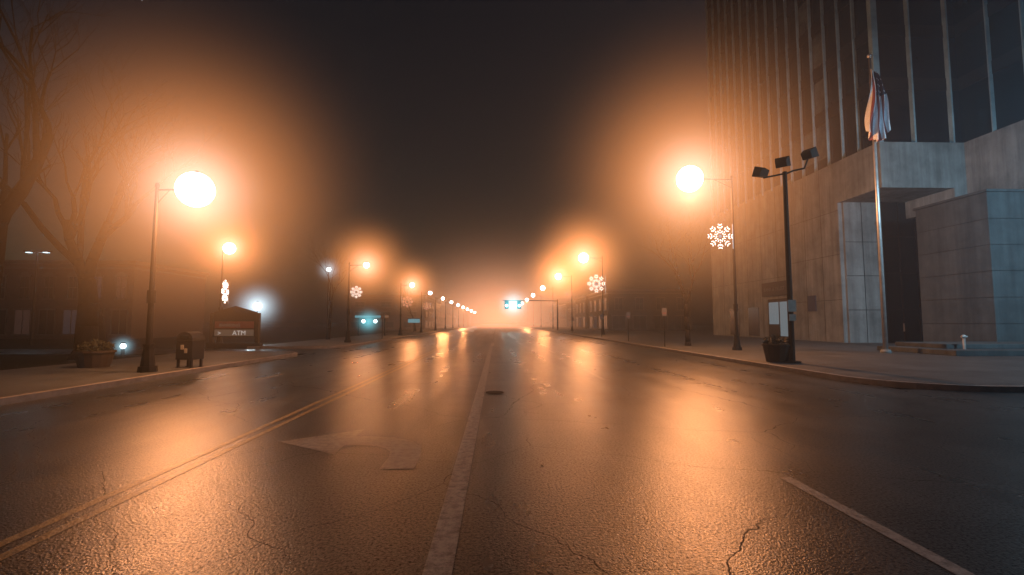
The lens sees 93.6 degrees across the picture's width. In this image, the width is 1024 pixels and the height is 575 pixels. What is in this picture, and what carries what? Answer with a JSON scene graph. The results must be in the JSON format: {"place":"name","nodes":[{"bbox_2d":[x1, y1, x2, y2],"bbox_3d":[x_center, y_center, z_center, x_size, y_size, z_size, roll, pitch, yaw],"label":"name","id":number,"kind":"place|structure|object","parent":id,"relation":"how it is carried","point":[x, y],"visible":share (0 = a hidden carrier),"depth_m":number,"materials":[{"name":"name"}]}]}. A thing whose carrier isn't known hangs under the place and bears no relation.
{"place":"outdoors","nodes":[
{"label":"outdoors","id":0,"kind":"place"},
{"bbox_2d":[0,260,208,338],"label":"brick house","id":1,"kind":"structure","parent":0,"point":[123,286],"depth_m":48.78,"materials":[{"name":"brown brick"}]},
{"bbox_2d":[0,271,129,335],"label":"windows","id":2,"kind":"structure","parent":1,"relation":"in","point":[22,316],"depth_m":48.53,"materials":[{"name":"black glass"}]},
{"bbox_2d":[0,351,297,405],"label":"sidewalk","id":3,"kind":"structure","parent":0,"point":[26,384],"depth_m":14.53,"materials":[{"name":"concrete"}]},
{"bbox_2d":[72,338,116,367],"bbox_3d":[-14.431,2.239,16.640,1.170,1.024,1.170,0,-4,-2],"label":"planter","id":4,"kind":"object","parent":3,"relation":"on","point":[102,355],"visible":1,"depth_m":16.33,"materials":[{"name":"ceramic"}]},
{"bbox_2d":[120,342,125,354],"bbox_3d":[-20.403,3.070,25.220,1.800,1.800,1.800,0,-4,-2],"label":"bollard light","id":5,"kind":"object","parent":3,"relation":"on","point":[123,345],"visible":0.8,"depth_m":25.14,"materials":[{"name":"glass"}]},
{"bbox_2d":[137,171,214,372],"bbox_3d":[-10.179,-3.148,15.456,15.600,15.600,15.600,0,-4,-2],"label":"street lamp","id":6,"kind":"object","parent":3,"relation":"on","point":[195,189],"visible":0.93,"depth_m":15.10,"materials":[{"name":"metal"}]},
{"bbox_2d":[175,332,205,367],"bbox_3d":[-11.076,2.135,16.552,0.640,1.220,0.600,0,-4,6],"label":"mailbox","id":7,"kind":"object","parent":3,"relation":"on","point":[189,347],"visible":1,"depth_m":16.30,"materials":[{"name":"paint"}]},
{"bbox_2d":[0,0,712,322],"label":"sky","id":8,"kind":"structure","parent":0,"point":[478,148],"materials":[{"name":"black"}]},
{"bbox_2d":[247,324,482,348],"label":"sidewalk","id":9,"kind":"structure","parent":0,"point":[330,343],"depth_m":38.54,"materials":[{"name":"concrete"}]},
{"bbox_2d":[325,266,330,338],"bbox_3d":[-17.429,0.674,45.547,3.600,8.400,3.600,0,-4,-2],"label":"post lamp","id":10,"kind":"object","parent":9,"relation":"on","point":[328,269],"visible":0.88,"depth_m":45.51,"materials":[{"name":"metal"}]},
{"bbox_2d":[344,261,368,342],"bbox_3d":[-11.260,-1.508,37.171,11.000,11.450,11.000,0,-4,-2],"label":"street lamp","id":11,"kind":"object","parent":9,"relation":"on","point":[347,336],"visible":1,"depth_m":36.86,"materials":[{"name":"metal"}]},
{"bbox_2d":[355,315,388,335],"bbox_3d":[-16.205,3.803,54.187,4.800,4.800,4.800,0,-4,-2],"label":"petrol canopy","id":12,"kind":"object","parent":9,"relation":"on","point":[369,316],"visible":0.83,"depth_m":54.65,"materials":[{"name":"metal"}]},
{"bbox_2d":[381,313,383,334],"bbox_3d":[-12.000,3.586,44.494,0.320,2.360,0.079,0,-4,-2],"label":"parking sign","id":13,"kind":"object","parent":9,"relation":"on","point":[382,316],"visible":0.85,"depth_m":44.51,"materials":[{"name":"metal"}]},
{"bbox_2d":[398,282,413,334],"bbox_3d":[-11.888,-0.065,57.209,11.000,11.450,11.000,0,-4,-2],"label":"street lamp","id":14,"kind":"object","parent":9,"relation":"on","point":[400,328],"visible":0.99,"depth_m":56.91,"materials":[{"name":"metal"}]},
{"bbox_2d":[395,265,420,330],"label":"bare tree","id":15,"kind":"object","parent":9,"relation":"on","point":[410,312],"visible":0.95,"depth_m":81.09,"materials":[{"name":"brown plant"}]},
{"bbox_2d":[408,318,419,331],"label":"shop sign","id":16,"kind":"object","parent":9,"relation":"on","point":[413,320],"visible":0.88,"depth_m":75.28,"materials":[{"name":"paint"}]},
{"bbox_2d":[419,291,431,331],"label":"street lamp","id":17,"kind":"object","parent":9,"relation":"on","point":[429,292],"visible":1,"depth_m":72.49,"materials":[{"name":"metal"}]},
{"bbox_2d":[434,297,443,330],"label":"street lamp","id":18,"kind":"object","parent":9,"relation":"on","point":[442,298],"visible":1,"depth_m":89.42,"materials":[{"name":"metal"}]},
{"bbox_2d":[444,300,452,328],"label":"street lamp","id":19,"kind":"object","parent":9,"relation":"on","point":[451,301],"visible":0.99,"depth_m":106.40,"materials":[{"name":"metal"}]},
{"bbox_2d":[346,295,434,329],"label":"commercial building","id":20,"kind":"structure","parent":0,"point":[389,305],"depth_m":109.06,"materials":[{"name":"brick"}]},
{"bbox_2d":[350,301,433,327],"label":"windows","id":21,"kind":"structure","parent":20,"relation":"in","point":[354,324],"depth_m":108.98,"materials":[{"name":"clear glass"}]},
{"bbox_2d":[434,303,440,327],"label":"commercial building","id":22,"kind":"structure","parent":0,"point":[438,315],"depth_m":132.47,"materials":[{"name":"brick"}]},
{"bbox_2d":[434,299,446,327],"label":"commercial building","id":23,"kind":"structure","parent":0,"point":[442,311],"depth_m":143.08,"materials":[{"name":"brick"}]},
{"bbox_2d":[441,304,444,326],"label":"windows","id":24,"kind":"structure","parent":23,"relation":"in","point":[442,306],"depth_m":144.65,"materials":[{"name":"glass"}]},
{"bbox_2d":[435,298,451,326],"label":"commercial building","id":25,"kind":"structure","parent":0,"point":[448,313],"depth_m":162.74,"materials":[{"name":"brown brick"}]},
{"bbox_2d":[446,303,451,325],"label":"windows","id":26,"kind":"structure","parent":25,"relation":"in","point":[447,322],"depth_m":159.41,"materials":[{"name":"glass"}]},
{"bbox_2d":[0,323,905,389],"bbox_3d":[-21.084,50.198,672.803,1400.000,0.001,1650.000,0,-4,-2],"label":"ground","id":27,"kind":"structure","parent":0,"point":[273,333],"depth_m":45.38,"materials":[{"name":"brown"}]},
{"bbox_2d":[23,250,51,344],"bbox_3d":[-36.670,0.769,36.913,1.860,7.230,0.360,0,-4,-2],"label":"parking lot lamp","id":28,"kind":"object","parent":27,"relation":"on","point":[33,303],"visible":1,"depth_m":36.90,"materials":[{"name":"metal"}]},
{"bbox_2d":[0,0,88,224],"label":"bare tree","id":29,"kind":"object","parent":27,"relation":"on","point":[25,147],"visible":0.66,"depth_m":26.14,"materials":[{"name":"brown plant"}]},
{"bbox_2d":[0,0,112,290],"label":"bare tree","id":30,"kind":"object","parent":27,"relation":"on","point":[13,201],"visible":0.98,"depth_m":20.53,"materials":[{"name":"brown plant"}]},
{"bbox_2d":[0,0,181,349],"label":"bare tree","id":31,"kind":"object","parent":27,"relation":"on","point":[47,234],"visible":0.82,"depth_m":26.97,"materials":[{"name":"brown plant"}]},
{"bbox_2d":[0,43,220,359],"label":"bare tree","id":32,"kind":"object","parent":27,"relation":"on","point":[87,324],"visible":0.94,"depth_m":22.93,"materials":[{"name":"brown plant"}]},
{"bbox_2d":[216,242,235,342],"bbox_3d":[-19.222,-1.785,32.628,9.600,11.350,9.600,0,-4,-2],"label":"street lamp","id":33,"kind":"object","parent":27,"relation":"on","point":[229,247],"visible":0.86,"depth_m":32.44,"materials":[{"name":"metal"}]},
{"bbox_2d":[221,281,228,302],"bbox_3d":[-19.331,0.279,32.408,0.053,1.570,1.637,1,-4,-16],"label":"snowflake decoration","id":34,"kind":"object","parent":33,"relation":"attached to","point":[225,295],"visible":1,"depth_m":32.41,"materials":[{"name":"paint"}]},
{"bbox_2d":[206,306,262,348],"bbox_3d":[-18.041,2.599,31.346,3.400,2.780,0.400,0,-4,-2],"label":"atm sign","id":35,"kind":"object","parent":27,"relation":"on","point":[235,321],"visible":0.99,"depth_m":31.22,"materials":[{"name":"brown brick"}]},
{"bbox_2d":[253,301,261,341],"bbox_3d":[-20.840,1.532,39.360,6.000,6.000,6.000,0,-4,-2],"label":"post lamp","id":36,"kind":"object","parent":27,"relation":"on","point":[257,306],"visible":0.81,"depth_m":39.17,"materials":[{"name":"glass"}]},
{"bbox_2d":[294,224,358,338],"bbox_3d":[-17.362,-0.423,45.505,6.425,10.883,4.509,2,-4,-21],"label":"bare tree","id":37,"kind":"object","parent":27,"relation":"on","point":[329,318],"visible":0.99,"depth_m":44.54,"materials":[{"name":"brown plant"}]},
{"bbox_2d":[549,312,553,325],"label":"commercial building","id":38,"kind":"structure","parent":27,"relation":"on","point":[551,319],"depth_m":180.70,"materials":[{"name":"brown brick"}]},
{"bbox_2d":[553,303,575,326],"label":"commercial building","id":39,"kind":"structure","parent":27,"relation":"on","point":[555,315],"depth_m":164.88,"materials":[{"name":"brown brick"}]},
{"bbox_2d":[553,308,559,325],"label":"windows","id":40,"kind":"structure","parent":39,"relation":"in","point":[555,319],"depth_m":165.30,"materials":[{"name":"brown glass"}]},
{"bbox_2d":[559,304,575,326],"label":"commercial building","id":41,"kind":"structure","parent":27,"relation":"on","point":[564,316],"depth_m":143.88,"materials":[{"name":"brown brick"}]},
{"bbox_2d":[560,309,566,326],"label":"windows","id":42,"kind":"structure","parent":41,"relation":"in","point":[561,320],"depth_m":149.35,"materials":[{"name":"brown glass"}]},
{"bbox_2d":[568,308,575,327],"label":"commercial building","id":43,"kind":"structure","parent":27,"relation":"on","point":[572,311],"depth_m":130.19,"materials":[{"name":"brown brick"}]},
{"bbox_2d":[569,313,574,326],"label":"windows","id":44,"kind":"structure","parent":43,"relation":"in","point":[570,323],"depth_m":131.90,"materials":[{"name":"brown glass"}]},
{"bbox_2d":[575,295,588,328],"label":"commercial building","id":45,"kind":"structure","parent":27,"relation":"on","point":[582,312],"depth_m":115.23,"materials":[{"name":"brown brick"}]},
{"bbox_2d":[576,302,584,327],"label":"windows","id":46,"kind":"structure","parent":45,"relation":"in","point":[580,318],"depth_m":117.83,"materials":[{"name":"brown glass"}]},
{"bbox_2d":[588,289,692,330],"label":"commercial building","id":47,"kind":"structure","parent":27,"relation":"on","point":[643,307],"depth_m":88.78,"materials":[{"name":"brown brick"}]},
{"bbox_2d":[589,297,688,328],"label":"windows","id":48,"kind":"structure","parent":47,"relation":"in","point":[618,321],"depth_m":88.70,"materials":[{"name":"black glass"}]},
{"bbox_2d":[451,305,455,326],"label":"commercial building","id":49,"kind":"structure","parent":0,"point":[453,311],"depth_m":181.15,"materials":[{"name":"brown brick"}]},
{"bbox_2d":[453,309,455,325],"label":"windows","id":50,"kind":"structure","parent":49,"relation":"in","point":[454,311],"depth_m":185.15,"materials":[{"name":"brown glass"}]},
{"bbox_2d":[0,323,1023,574],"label":"road","id":51,"kind":"structure","parent":0,"point":[644,461],"depth_m":5.60,"materials":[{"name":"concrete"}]},
{"bbox_2d":[280,429,420,468],"bbox_3d":[-1.945,2.176,6.606,2.508,0.001,1.219,-3,-5,35],"label":"turn arrow marking","id":52,"kind":"object","parent":51,"relation":"on","point":[404,454],"visible":1,"depth_m":6.68,"materials":[{"name":"paint"}]},
{"bbox_2d":[0,327,974,574],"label":"road markings","id":53,"kind":"object","parent":51,"relation":"on","point":[441,555],"visible":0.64,"depth_m":4.53,"materials":[{"name":"white paint"}]},
{"bbox_2d":[484,391,504,393],"bbox_3d":[-0.419,2.537,11.640,0.520,0.012,0.520,0,-4,-2],"label":"manhole cover","id":54,"kind":"object","parent":51,"relation":"on","point":[494,392],"visible":1,"depth_m":11.56,"materials":[{"name":"metal"}]},
{"bbox_2d":[511,324,1023,392],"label":"sidewalk","id":55,"kind":"structure","parent":0,"point":[867,363],"depth_m":19.45,"materials":[{"name":"concrete"}]},
{"bbox_2d":[525,298,533,325],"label":"street lamp","id":56,"kind":"object","parent":55,"relation":"on","point":[533,310],"visible":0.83,"depth_m":175.06,"materials":[{"name":"metal"}]},
{"bbox_2d":[502,299,557,329],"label":"traffic signal","id":57,"kind":"object","parent":55,"relation":"on","point":[506,304],"visible":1,"depth_m":95.09,"materials":[{"name":"paint"}]},
{"bbox_2d":[555,273,573,330],"bbox_3d":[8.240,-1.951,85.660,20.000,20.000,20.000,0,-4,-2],"label":"street lamp","id":58,"kind":"object","parent":55,"relation":"on","point":[558,276],"visible":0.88,"depth_m":85.43,"materials":[{"name":"metal"}]},
{"bbox_2d":[579,252,604,334],"bbox_3d":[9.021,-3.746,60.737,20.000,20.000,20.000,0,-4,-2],"label":"street lamp","id":59,"kind":"object","parent":55,"relation":"on","point":[583,257],"visible":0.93,"depth_m":60.31,"materials":[{"name":"metal"}]},
{"bbox_2d":[588,275,605,291],"bbox_3d":[10.583,-0.487,60.050,2.324,2.228,0.066,0,-4,-2],"label":"snowflake decoration","id":60,"kind":"object","parent":59,"relation":"attached to","point":[596,283],"visible":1,"depth_m":60.05,"materials":[{"name":"paint"}]},
{"bbox_2d":[600,314,602,336],"bbox_3d":[9.165,3.921,49.145,0.320,2.360,0.079,0,-4,-2],"label":"parking sign","id":61,"kind":"object","parent":55,"relation":"on","point":[601,316],"visible":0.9,"depth_m":49.16,"materials":[{"name":"metal"}]},
{"bbox_2d":[626,312,629,340],"bbox_3d":[9.477,3.203,39.176,0.320,2.360,0.079,0,-4,-2],"label":"parking sign","id":62,"kind":"object","parent":55,"relation":"on","point":[627,314],"visible":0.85,"depth_m":39.20,"materials":[{"name":"metal"}]},
{"bbox_2d":[662,308,666,346],"bbox_3d":[9.742,2.543,30.706,0.320,2.460,0.079,0,-4,-2],"label":"parking sign","id":63,"kind":"object","parent":55,"relation":"on","point":[664,312],"visible":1,"depth_m":30.73,"materials":[{"name":"metal"}]},
{"bbox_2d":[636,197,730,345],"bbox_3d":[11.915,-1.182,33.424,6.356,10.661,5.040,-2,-5,31],"label":"bare tree","id":64,"kind":"object","parent":55,"relation":"on","point":[687,333],"visible":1,"depth_m":32.45,"materials":[{"name":"brown plant"}]},
{"bbox_2d":[676,165,741,349],"bbox_3d":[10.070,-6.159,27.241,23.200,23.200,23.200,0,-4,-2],"label":"street lamp","id":65,"kind":"object","parent":55,"relation":"on","point":[689,178],"visible":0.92,"depth_m":26.79,"materials":[{"name":"metal"}]},
{"bbox_2d":[708,224,733,248],"bbox_3d":[11.703,-2.870,26.959,1.479,1.418,0.051,0,-4,-2],"label":"snowflake decoration","id":66,"kind":"object","parent":65,"relation":"attached to","point":[720,236],"visible":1,"depth_m":26.94,"materials":[{"name":"paint"}]},
{"bbox_2d":[761,334,790,362],"bbox_3d":[10.364,2.357,18.812,1.063,1.100,1.063,0,-4,-2],"label":"planter","id":67,"kind":"object","parent":55,"relation":"on","point":[775,351],"visible":0.97,"depth_m":18.48,"materials":[{"name":"ceramic"}]},
{"bbox_2d":[752,146,818,362],"bbox_3d":[10.772,-1.311,18.726,2.549,8.426,0.668,0,-4,-2],"label":"spotlight pole","id":68,"kind":"object","parent":55,"relation":"on","point":[781,162],"visible":0.95,"depth_m":18.69,"materials":[{"name":"metal"}]},
{"bbox_2d":[865,53,891,352],"bbox_3d":[18.898,-4.517,24.699,1.170,15.680,0.699,0,-4,-2],"label":"flagpole","id":69,"kind":"object","parent":55,"relation":"on","point":[877,125],"visible":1,"depth_m":24.82,"materials":[{"name":"metal"}]},
{"bbox_2d":[877,342,1023,355],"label":"entrance plinth","id":70,"kind":"structure","parent":55,"relation":"on","point":[983,348],"depth_m":23.59,"materials":[{"name":"concrete"}]},
{"bbox_2d":[960,335,967,348],"bbox_3d":[21.783,2.621,23.163,0.280,0.700,0.200,0,-4,-2],"label":"standpipe","id":71,"kind":"object","parent":70,"relation":"on","point":[963,337],"visible":1,"depth_m":23.12,"materials":[{"name":"metal"}]},
{"bbox_2d":[705,0,1023,342],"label":"office tower","id":72,"kind":"structure","parent":0,"point":[790,78],"depth_m":36.45,"materials":[{"name":"concrete"}]},
{"bbox_2d":[730,280,815,337],"bbox_3d":[24.933,2.269,47.161,0.310,5.350,15.200,0,-4,-2],"label":"street door and sign","id":73,"kind":"structure","parent":72,"relation":"in","point":[777,308],"depth_m":45.95,"materials":[{"name":"paint"}]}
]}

